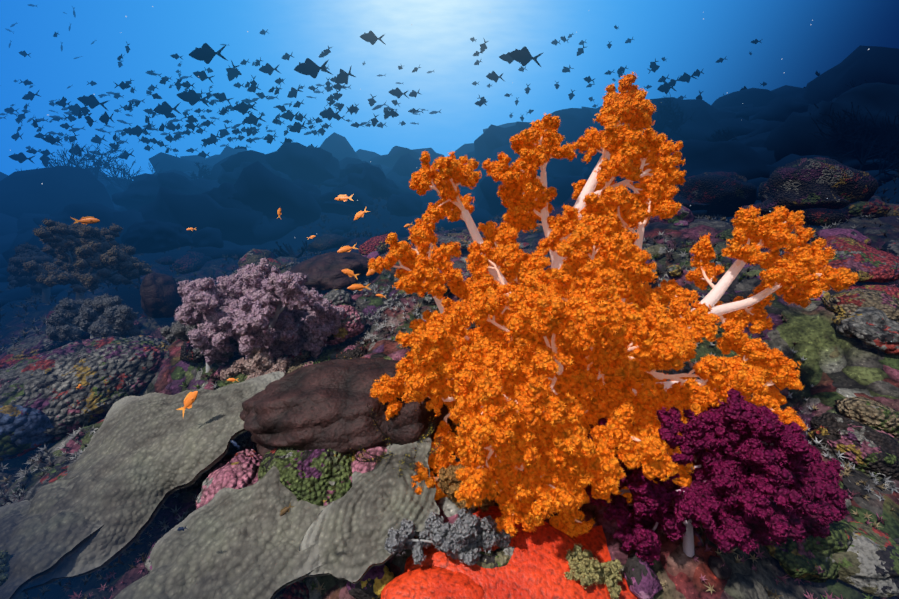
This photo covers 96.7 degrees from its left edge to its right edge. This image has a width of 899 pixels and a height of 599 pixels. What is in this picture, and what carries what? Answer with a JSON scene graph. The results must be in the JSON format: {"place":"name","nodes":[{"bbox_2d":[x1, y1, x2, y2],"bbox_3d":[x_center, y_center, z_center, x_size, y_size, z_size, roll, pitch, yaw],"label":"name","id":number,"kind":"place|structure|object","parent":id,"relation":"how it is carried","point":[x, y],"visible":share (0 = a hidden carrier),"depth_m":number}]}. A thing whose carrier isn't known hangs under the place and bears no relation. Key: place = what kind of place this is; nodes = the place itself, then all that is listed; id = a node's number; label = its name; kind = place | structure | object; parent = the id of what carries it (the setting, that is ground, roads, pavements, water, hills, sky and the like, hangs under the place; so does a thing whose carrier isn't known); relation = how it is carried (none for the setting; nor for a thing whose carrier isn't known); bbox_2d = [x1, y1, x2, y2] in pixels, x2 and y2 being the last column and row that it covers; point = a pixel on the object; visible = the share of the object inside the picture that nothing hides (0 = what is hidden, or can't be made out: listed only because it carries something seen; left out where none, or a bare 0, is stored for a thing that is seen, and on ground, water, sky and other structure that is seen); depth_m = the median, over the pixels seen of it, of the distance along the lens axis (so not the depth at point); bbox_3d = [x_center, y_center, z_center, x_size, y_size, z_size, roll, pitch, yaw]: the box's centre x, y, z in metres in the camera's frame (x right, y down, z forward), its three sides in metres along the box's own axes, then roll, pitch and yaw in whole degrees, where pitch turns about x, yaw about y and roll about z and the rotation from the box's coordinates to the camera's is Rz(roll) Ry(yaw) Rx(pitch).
{"place":"outdoors","nodes":[
{"label":"outdoors","id":0,"kind":"place"},
{"bbox_2d":[8,152,34,163],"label":"fish","id":1,"kind":"object","parent":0,"point":[20,157],"visible":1,"depth_m":5.70},
{"bbox_2d":[22,90,40,100],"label":"fish","id":2,"kind":"object","parent":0,"point":[30,95],"visible":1,"depth_m":6.69},
{"bbox_2d":[39,149,49,167],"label":"fish","id":3,"kind":"object","parent":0,"point":[43,157],"visible":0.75,"depth_m":6.64},
{"bbox_2d":[42,135,62,144],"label":"fish","id":4,"kind":"object","parent":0,"point":[51,139],"visible":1,"depth_m":5.31},
{"bbox_2d":[72,216,99,224],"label":"anthias","id":5,"kind":"object","parent":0,"point":[88,220],"visible":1,"depth_m":1.00},
{"bbox_2d":[77,94,109,109],"bbox_3d":[-4.842,-2.687,5.433,0.364,0.194,0.062,7,2,-19],"label":"fish","id":6,"kind":"object","parent":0,"point":[91,101],"visible":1,"depth_m":5.42},
{"bbox_2d":[91,135,107,143],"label":"fish","id":7,"kind":"object","parent":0,"point":[97,138],"visible":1,"depth_m":7.77},
{"bbox_2d":[99,111,113,124],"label":"fish","id":8,"kind":"object","parent":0,"point":[105,118],"visible":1,"depth_m":4.92},
{"bbox_2d":[128,125,148,136],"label":"fish","id":9,"kind":"object","parent":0,"point":[137,130],"visible":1,"depth_m":5.95},
{"bbox_2d":[153,101,180,116],"bbox_3d":[-3.682,-2.484,5.212,0.364,0.203,0.062,-5,3,-2],"label":"fish","id":10,"kind":"object","parent":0,"point":[165,108],"visible":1,"depth_m":5.21},
{"bbox_2d":[176,391,197,415],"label":"anthias","id":11,"kind":"object","parent":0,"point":[190,398],"visible":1,"depth_m":0.35},
{"bbox_2d":[177,89,209,106],"bbox_3d":[-3.150,-2.484,4.919,0.364,0.225,0.062,2,-12,-21],"label":"fish","id":12,"kind":"object","parent":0,"point":[191,97],"visible":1,"depth_m":4.90},
{"bbox_2d":[193,70,213,82],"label":"fish","id":13,"kind":"object","parent":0,"point":[202,75],"visible":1,"depth_m":5.90},
{"bbox_2d":[189,43,227,63],"bbox_3d":[-2.335,-2.382,3.866,0.364,0.219,0.062,-6,-4,-5],"label":"fish","id":14,"kind":"object","parent":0,"point":[206,52],"visible":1,"depth_m":3.86},
{"bbox_2d":[213,92,232,104],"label":"fish","id":15,"kind":"object","parent":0,"point":[221,97],"visible":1,"depth_m":5.96},
{"bbox_2d":[226,60,239,80],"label":"fish","id":16,"kind":"object","parent":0,"point":[231,75],"visible":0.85,"depth_m":6.29},
{"bbox_2d":[232,102,257,112],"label":"fish","id":17,"kind":"object","parent":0,"point":[243,107],"visible":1,"depth_m":5.16},
{"bbox_2d":[243,113,265,125],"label":"fish","id":18,"kind":"object","parent":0,"point":[252,119],"visible":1,"depth_m":5.62},
{"bbox_2d":[259,63,279,74],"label":"fish","id":19,"kind":"object","parent":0,"point":[268,68],"visible":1,"depth_m":5.85},
{"bbox_2d":[281,111,298,120],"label":"fish","id":20,"kind":"object","parent":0,"point":[287,116],"visible":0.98,"depth_m":6.45},
{"bbox_2d":[287,85,302,97],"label":"fish","id":21,"kind":"object","parent":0,"point":[292,93],"visible":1,"depth_m":6.40},
{"bbox_2d":[289,121,307,132],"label":"fish","id":22,"kind":"object","parent":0,"point":[296,127],"visible":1,"depth_m":5.72},
{"bbox_2d":[294,58,332,77],"bbox_3d":[-1.340,-2.267,3.915,0.364,0.215,0.062,-17,-1,-21],"label":"fish","id":23,"kind":"object","parent":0,"point":[310,67],"visible":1,"depth_m":3.90},
{"bbox_2d":[319,107,341,120],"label":"fish","id":24,"kind":"object","parent":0,"point":[328,112],"visible":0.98,"depth_m":5.36},
{"bbox_2d":[335,194,353,201],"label":"anthias","id":25,"kind":"object","parent":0,"point":[344,198],"visible":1,"depth_m":1.14},
{"bbox_2d":[336,65,354,84],"bbox_3d":[-1.369,-2.914,5.214,0.308,0.203,0.053,-16,14,22],"label":"fish","id":26,"kind":"object","parent":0,"point":[342,77],"visible":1,"depth_m":5.21},
{"bbox_2d":[337,244,357,252],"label":"anthias","id":27,"kind":"object","parent":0,"point":[343,249],"visible":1,"depth_m":0.68},
{"bbox_2d":[341,269,358,279],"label":"anthias","id":28,"kind":"object","parent":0,"point":[349,272],"visible":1,"depth_m":0.53},
{"bbox_2d":[347,283,370,290],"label":"anthias","id":29,"kind":"object","parent":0,"point":[359,287],"visible":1,"depth_m":0.49},
{"bbox_2d":[354,207,369,219],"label":"anthias","id":30,"kind":"object","parent":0,"point":[359,214],"visible":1,"depth_m":1.05},
{"bbox_2d":[360,31,385,44],"bbox_3d":[-1.071,-3.658,5.586,0.364,0.234,0.062,-4,-10,-15],"label":"fish","id":31,"kind":"object","parent":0,"point":[371,37],"visible":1,"depth_m":5.57},
{"bbox_2d":[347,408,439,476],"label":"feather star arms","id":32,"kind":"object","parent":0,"point":[367,460],"visible":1,"depth_m":0.31},
{"bbox_2d":[389,87,408,98],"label":"fish","id":33,"kind":"object","parent":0,"point":[397,93],"visible":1,"depth_m":5.83},
{"bbox_2d":[0,167,898,598],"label":"reef ground","id":34,"kind":"structure","parent":0,"point":[834,365],"depth_m":0.44},
{"bbox_2d":[0,552,10,585],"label":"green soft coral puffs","id":35,"kind":"object","parent":34,"relation":"on","point":[4,559],"visible":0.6,"depth_m":0.28},
{"bbox_2d":[39,284,50,302],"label":"beige coral stalks","id":36,"kind":"object","parent":34,"relation":"on","point":[46,293],"visible":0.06,"depth_m":0.73},
{"bbox_2d":[7,244,57,293],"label":"beige soft coral puffs","id":37,"kind":"object","parent":36,"relation":"attached to","point":[15,268],"visible":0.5,"depth_m":0.70},
{"bbox_2d":[6,242,59,293],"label":"coral polyps","id":38,"kind":"object","parent":37,"relation":"on","point":[31,254],"visible":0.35,"depth_m":0.71},
{"bbox_2d":[0,475,103,598],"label":"plate coral","id":39,"kind":"object","parent":34,"relation":"on","point":[33,545],"visible":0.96,"depth_m":0.30},
{"bbox_2d":[70,308,94,338],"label":"grey soft coral stalks","id":40,"kind":"object","parent":34,"relation":"on","point":[91,336],"visible":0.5,"depth_m":0.60},
{"bbox_2d":[45,294,140,341],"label":"grey soft coral puffs","id":41,"kind":"object","parent":40,"relation":"attached to","point":[91,313],"visible":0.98,"depth_m":0.59},
{"bbox_2d":[44,293,141,342],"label":"coral polyps","id":42,"kind":"object","parent":41,"relation":"on","point":[81,314],"visible":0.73,"depth_m":0.59},
{"bbox_2d":[0,334,170,444],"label":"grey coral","id":43,"kind":"object","parent":34,"relation":"on","point":[110,372],"visible":0.77,"depth_m":0.50},
{"bbox_2d":[0,405,54,461],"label":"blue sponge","id":44,"kind":"object","parent":43,"relation":"on","point":[22,428],"visible":0.98,"depth_m":0.44},
{"bbox_2d":[57,236,117,299],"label":"beige coral stalks","id":45,"kind":"object","parent":34,"relation":"on","point":[90,271],"visible":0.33,"depth_m":0.67},
{"bbox_2d":[23,220,152,292],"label":"beige soft coral puffs","id":46,"kind":"object","parent":34,"relation":"on","point":[52,234],"visible":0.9,"depth_m":0.64},
{"bbox_2d":[23,219,153,295],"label":"coral polyps","id":47,"kind":"object","parent":46,"relation":"on","point":[74,262],"visible":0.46,"depth_m":0.64},
{"bbox_2d":[19,371,283,591],"bbox_3d":[-0.270,0.141,0.365,0.239,0.031,0.182,-22,35,-14],"label":"plate coral","id":48,"kind":"object","parent":34,"relation":"on","point":[138,462],"visible":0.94,"depth_m":0.34},
{"bbox_2d":[121,219,192,253],"bbox_3d":[-0.688,-0.150,0.935,0.155,0.075,0.110,-6,21,-2],"label":"rock","id":49,"kind":"object","parent":34,"relation":"on","point":[151,236],"visible":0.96,"depth_m":0.90},
{"bbox_2d":[140,272,182,317],"bbox_3d":[-0.483,-0.012,0.671,0.067,0.077,0.089,-16,30,-21],"label":"rock","id":50,"kind":"object","parent":34,"relation":"on","point":[160,296],"visible":0.81,"depth_m":0.64},
{"bbox_2d":[160,309,238,363],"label":"grey soft coral puffs","id":51,"kind":"object","parent":34,"relation":"on","point":[179,333],"visible":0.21,"depth_m":0.51},
{"bbox_2d":[162,307,239,364],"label":"coral polyps","id":52,"kind":"object","parent":34,"relation":"on","point":[186,327],"visible":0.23,"depth_m":0.51},
{"bbox_2d":[114,466,334,598],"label":"plate coral","id":53,"kind":"object","parent":34,"relation":"on","point":[232,543],"visible":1,"depth_m":0.27},
{"bbox_2d":[196,446,262,509],"bbox_3d":[-0.179,0.163,0.332,0.064,0.037,0.096,-12,35,-5],"label":"coral","id":54,"kind":"object","parent":34,"relation":"on","point":[239,469],"visible":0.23,"depth_m":0.33},
{"bbox_2d":[198,289,298,329],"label":"pink soft coral stalks","id":55,"kind":"object","parent":34,"relation":"on","point":[273,321],"visible":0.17,"depth_m":0.49},
{"bbox_2d":[175,258,344,365],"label":"pink soft coral puffs","id":56,"kind":"object","parent":55,"relation":"attached to","point":[274,350],"visible":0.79,"depth_m":0.49},
{"bbox_2d":[174,259,343,364],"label":"coral polyps","id":57,"kind":"object","parent":56,"relation":"on","point":[240,309],"visible":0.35,"depth_m":0.49},
{"bbox_2d":[67,168,487,343],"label":"dark reef rocks","id":58,"kind":"object","parent":34,"relation":"on","point":[86,335],"depth_m":1.70},
{"bbox_2d":[258,447,352,505],"bbox_3d":[-0.111,0.140,0.323,0.118,0.038,0.075,24,45,34],"label":"green rock","id":59,"kind":"object","parent":34,"relation":"on","point":[307,475],"visible":0.5,"depth_m":0.31},
{"bbox_2d":[239,358,398,456],"bbox_3d":[-0.104,0.093,0.362,0.180,0.117,0.052,-3,-55,4],"label":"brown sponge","id":60,"kind":"object","parent":59,"relation":"on","point":[321,405],"visible":0.65,"depth_m":0.34},
{"bbox_2d":[0,150,653,568],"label":"olive coral lumps","id":61,"kind":"object","parent":34,"relation":"on","point":[498,556],"visible":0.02,"depth_m":0.93},
{"bbox_2d":[290,251,369,289],"bbox_3d":[-0.218,-0.058,0.712,0.192,0.044,0.144,9,30,40],"label":"rock","id":62,"kind":"object","parent":34,"relation":"on","point":[322,272],"visible":0.75,"depth_m":0.66},
{"bbox_2d":[0,140,686,362],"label":"dark reef rocks","id":63,"kind":"object","parent":34,"relation":"on","point":[208,237],"visible":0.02,"depth_m":1.02},
{"bbox_2d":[323,304,366,344],"bbox_3d":[-0.157,0.033,0.563,0.080,0.046,0.055,-21,31,-23],"label":"pink rock","id":64,"kind":"object","parent":34,"relation":"on","point":[353,322],"visible":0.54,"depth_m":0.55},
{"bbox_2d":[299,437,439,583],"bbox_3d":[-0.048,0.149,0.287,0.074,0.018,0.122,21,43,29],"label":"plate coral","id":65,"kind":"object","parent":34,"relation":"on","point":[347,532],"visible":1,"depth_m":0.28},
{"bbox_2d":[345,403,442,477],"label":"feather star pinnules","id":66,"kind":"object","parent":65,"relation":"on","point":[401,464],"visible":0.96,"depth_m":0.31},
{"bbox_2d":[346,564,394,598],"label":"yellow rock","id":67,"kind":"object","parent":34,"relation":"on","point":[373,582],"visible":0.58,"depth_m":0.27},
{"bbox_2d":[384,393,453,444],"bbox_3d":[-0.024,0.089,0.349,0.059,0.049,0.086,14,39,22],"label":"rock","id":68,"kind":"object","parent":34,"relation":"on","point":[407,423],"visible":0.42,"depth_m":0.32},
{"bbox_2d":[0,189,846,491],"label":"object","id":69,"kind":"object","parent":34,"relation":"on","point":[346,227],"visible":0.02,"depth_m":0.93},
{"bbox_2d":[0,104,882,359],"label":"dark reef rocks","id":70,"kind":"object","parent":34,"relation":"on","point":[818,216],"visible":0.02,"depth_m":0.62},
{"bbox_2d":[0,45,898,262],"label":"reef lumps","id":71,"kind":"object","parent":34,"relation":"on","point":[26,197],"visible":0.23,"depth_m":1.63},
{"bbox_2d":[0,176,898,368],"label":"rock","id":72,"kind":"object","parent":34,"relation":"on","point":[866,262],"visible":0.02,"depth_m":0.52},
{"bbox_2d":[0,173,898,598],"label":"beige reef tufts","id":73,"kind":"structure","parent":34,"relation":"on","point":[320,589],"depth_m":0.31},
{"bbox_2d":[0,188,898,598],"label":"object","id":74,"kind":"object","parent":34,"relation":"on","point":[108,578],"visible":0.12,"depth_m":0.30},
{"bbox_2d":[0,166,898,598],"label":"reef tuft","id":75,"kind":"object","parent":34,"relation":"on","point":[246,444],"depth_m":0.56},
{"bbox_2d":[2,117,898,472],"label":"pink coralline lumps","id":76,"kind":"structure","parent":34,"relation":"on","point":[398,205],"depth_m":1.16},
{"bbox_2d":[7,97,898,500],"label":"grey coral lumps","id":77,"kind":"object","parent":34,"relation":"on","point":[873,327],"visible":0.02,"depth_m":0.57},
{"bbox_2d":[16,82,898,236],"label":"ridge outcrops","id":78,"kind":"object","parent":34,"relation":"on","point":[802,183],"visible":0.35,"depth_m":0.89},
{"bbox_2d":[16,79,898,191],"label":"black coral bushes","id":79,"kind":"object","parent":34,"relation":"on","point":[893,134],"visible":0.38,"depth_m":0.97},
{"bbox_2d":[50,119,870,598],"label":"purple coralline lumps","id":80,"kind":"structure","parent":34,"relation":"on","point":[642,579],"depth_m":0.28},
{"bbox_2d":[80,135,889,598],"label":"green reef tuft","id":81,"kind":"object","parent":34,"relation":"on","point":[412,329],"visible":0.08,"depth_m":0.58},
{"bbox_2d":[102,179,881,572],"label":"purple coralline lumps","id":82,"kind":"structure","parent":34,"relation":"on","point":[684,213],"depth_m":0.70},
{"bbox_2d":[100,159,898,579],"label":"brown sponge lumps","id":83,"kind":"object","parent":34,"relation":"on","point":[720,567],"visible":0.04,"depth_m":0.59},
{"bbox_2d":[404,505,610,598],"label":"red sponge","id":84,"kind":"object","parent":34,"relation":"on","point":[536,566],"visible":0.62,"depth_m":0.27},
{"bbox_2d":[381,566,483,598],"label":"red sponge","id":85,"kind":"object","parent":84,"relation":"in","point":[429,582],"visible":1,"depth_m":0.26},
{"bbox_2d":[408,535,480,555],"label":"coral branches","id":86,"kind":"object","parent":84,"relation":"in","point":[425,540],"visible":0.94,"depth_m":0.27},
{"bbox_2d":[384,508,511,565],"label":"grey xenia polyps","id":87,"kind":"object","parent":84,"relation":"on","point":[452,543],"visible":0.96,"depth_m":0.27},
{"bbox_2d":[385,509,511,565],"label":"grey xenia puffs","id":88,"kind":"object","parent":84,"relation":"on","point":[471,524],"visible":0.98,"depth_m":0.26},
{"bbox_2d":[438,464,499,511],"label":"orange small soft coral puffs","id":89,"kind":"object","parent":84,"relation":"on","point":[457,486],"visible":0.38,"depth_m":0.29},
{"bbox_2d":[437,464,514,512],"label":"orange small soft coral polyps","id":90,"kind":"object","parent":89,"relation":"on","point":[449,477],"visible":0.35,"depth_m":0.29},
{"bbox_2d":[565,544,622,598],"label":"yellow soft coral puffs","id":91,"kind":"object","parent":84,"relation":"on","point":[577,572],"visible":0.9,"depth_m":0.26},
{"bbox_2d":[564,543,621,596],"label":"yellow soft coral polyps","id":92,"kind":"object","parent":91,"relation":"attached to","point":[618,571],"visible":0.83,"depth_m":0.26},
{"bbox_2d":[155,154,898,547],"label":"grey coral lumps","id":93,"kind":"object","parent":34,"relation":"on","point":[871,206],"depth_m":0.62},
{"bbox_2d":[257,169,898,379],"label":"olive coral lumps","id":94,"kind":"object","parent":34,"relation":"on","point":[657,251],"depth_m":0.75},
{"bbox_2d":[272,241,306,257],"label":"feather star arms","id":95,"kind":"object","parent":94,"relation":"on","point":[280,255],"visible":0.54,"depth_m":0.89},
{"bbox_2d":[273,240,306,257],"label":"feather star pinnules","id":96,"kind":"object","parent":94,"relation":"on","point":[286,247],"visible":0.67,"depth_m":0.89},
{"bbox_2d":[273,171,898,598],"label":"beige coral lumps","id":97,"kind":"object","parent":34,"relation":"on","point":[865,409],"visible":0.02,"depth_m":0.42},
{"bbox_2d":[572,525,637,598],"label":"red sponge","id":98,"kind":"object","parent":34,"relation":"on","point":[593,540],"visible":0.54,"depth_m":0.29},
{"bbox_2d":[393,90,821,522],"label":"coral branches","id":99,"kind":"object","parent":34,"relation":"on","point":[713,296],"visible":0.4,"depth_m":0.34},
{"bbox_2d":[369,74,858,537],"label":"orange soft coral puffs","id":100,"kind":"object","parent":99,"relation":"attached to","point":[621,308],"visible":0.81,"depth_m":0.28},
{"bbox_2d":[368,71,857,537],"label":"orange soft coral polyps","id":101,"kind":"object","parent":100,"relation":"attached to","point":[556,399],"visible":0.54,"depth_m":0.27},
{"bbox_2d":[619,429,803,556],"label":"magenta soft coral stalks","id":102,"kind":"object","parent":34,"relation":"on","point":[688,544],"visible":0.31,"depth_m":0.28},
{"bbox_2d":[584,389,843,562],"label":"magenta soft coral puffs","id":103,"kind":"object","parent":102,"relation":"on","point":[732,415],"visible":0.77,"depth_m":0.24},
{"bbox_2d":[586,388,844,564],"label":"magenta soft coral polyps","id":104,"kind":"object","parent":103,"relation":"on","point":[760,427],"visible":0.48,"depth_m":0.24},
{"bbox_2d":[768,440,849,539],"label":"magenta soft coral puffs","id":105,"kind":"object","parent":34,"relation":"on","point":[811,528],"visible":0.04,"depth_m":0.27},
{"bbox_2d":[789,441,849,538],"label":"magenta soft coral polyps","id":106,"kind":"object","parent":105,"relation":"on","point":[828,463],"visible":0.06,"depth_m":0.28},
{"bbox_2d":[764,519,856,582],"bbox_3d":[0.261,0.169,0.291,0.080,0.054,0.028,-20,-48,-17],"label":"green rock","id":107,"kind":"object","parent":34,"relation":"on","point":[809,558],"visible":0.46,"depth_m":0.28},
{"bbox_2d":[808,412,898,480],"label":"grey rock","id":108,"kind":"object","parent":34,"relation":"on","point":[866,449],"visible":0.98,"depth_m":0.34},
{"bbox_2d":[832,521,898,598],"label":"rock","id":109,"kind":"object","parent":34,"relation":"on","point":[867,561],"visible":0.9,"depth_m":0.27},
{"bbox_2d":[0,0,898,178],"label":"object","id":110,"kind":"structure","parent":0,"point":[437,39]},
{"bbox_2d":[486,71,503,81],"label":"fish","id":111,"kind":"object","parent":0,"point":[494,76],"visible":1,"depth_m":5.64},
{"bbox_2d":[499,52,519,63],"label":"fish","id":112,"kind":"object","parent":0,"point":[507,58],"visible":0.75,"depth_m":5.08},
{"bbox_2d":[509,46,542,66],"bbox_3d":[0.771,-2.453,4.036,0.364,0.192,0.062,6,6,-7],"label":"fish","id":113,"kind":"object","parent":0,"point":[523,56],"visible":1,"depth_m":4.03},
{"bbox_2d":[657,81,675,93],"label":"fish","id":114,"kind":"object","parent":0,"point":[665,87],"visible":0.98,"depth_m":6.08},
{"bbox_2d":[678,72,696,82],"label":"fish","id":115,"kind":"object","parent":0,"point":[685,77],"visible":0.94,"depth_m":6.84},
{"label":"white-pink coral stalks","id":116,"kind":"object","parent":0,"visible":0},
{"bbox_2d":[220,347,289,380],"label":"white pink coral puffs","id":117,"kind":"object","parent":116,"relation":"attached to","point":[239,367],"visible":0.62,"depth_m":0.48},
{"bbox_2d":[220,346,290,380],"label":"white pink coral polyps","id":118,"kind":"object","parent":117,"relation":"on","point":[253,374],"visible":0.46,"depth_m":0.48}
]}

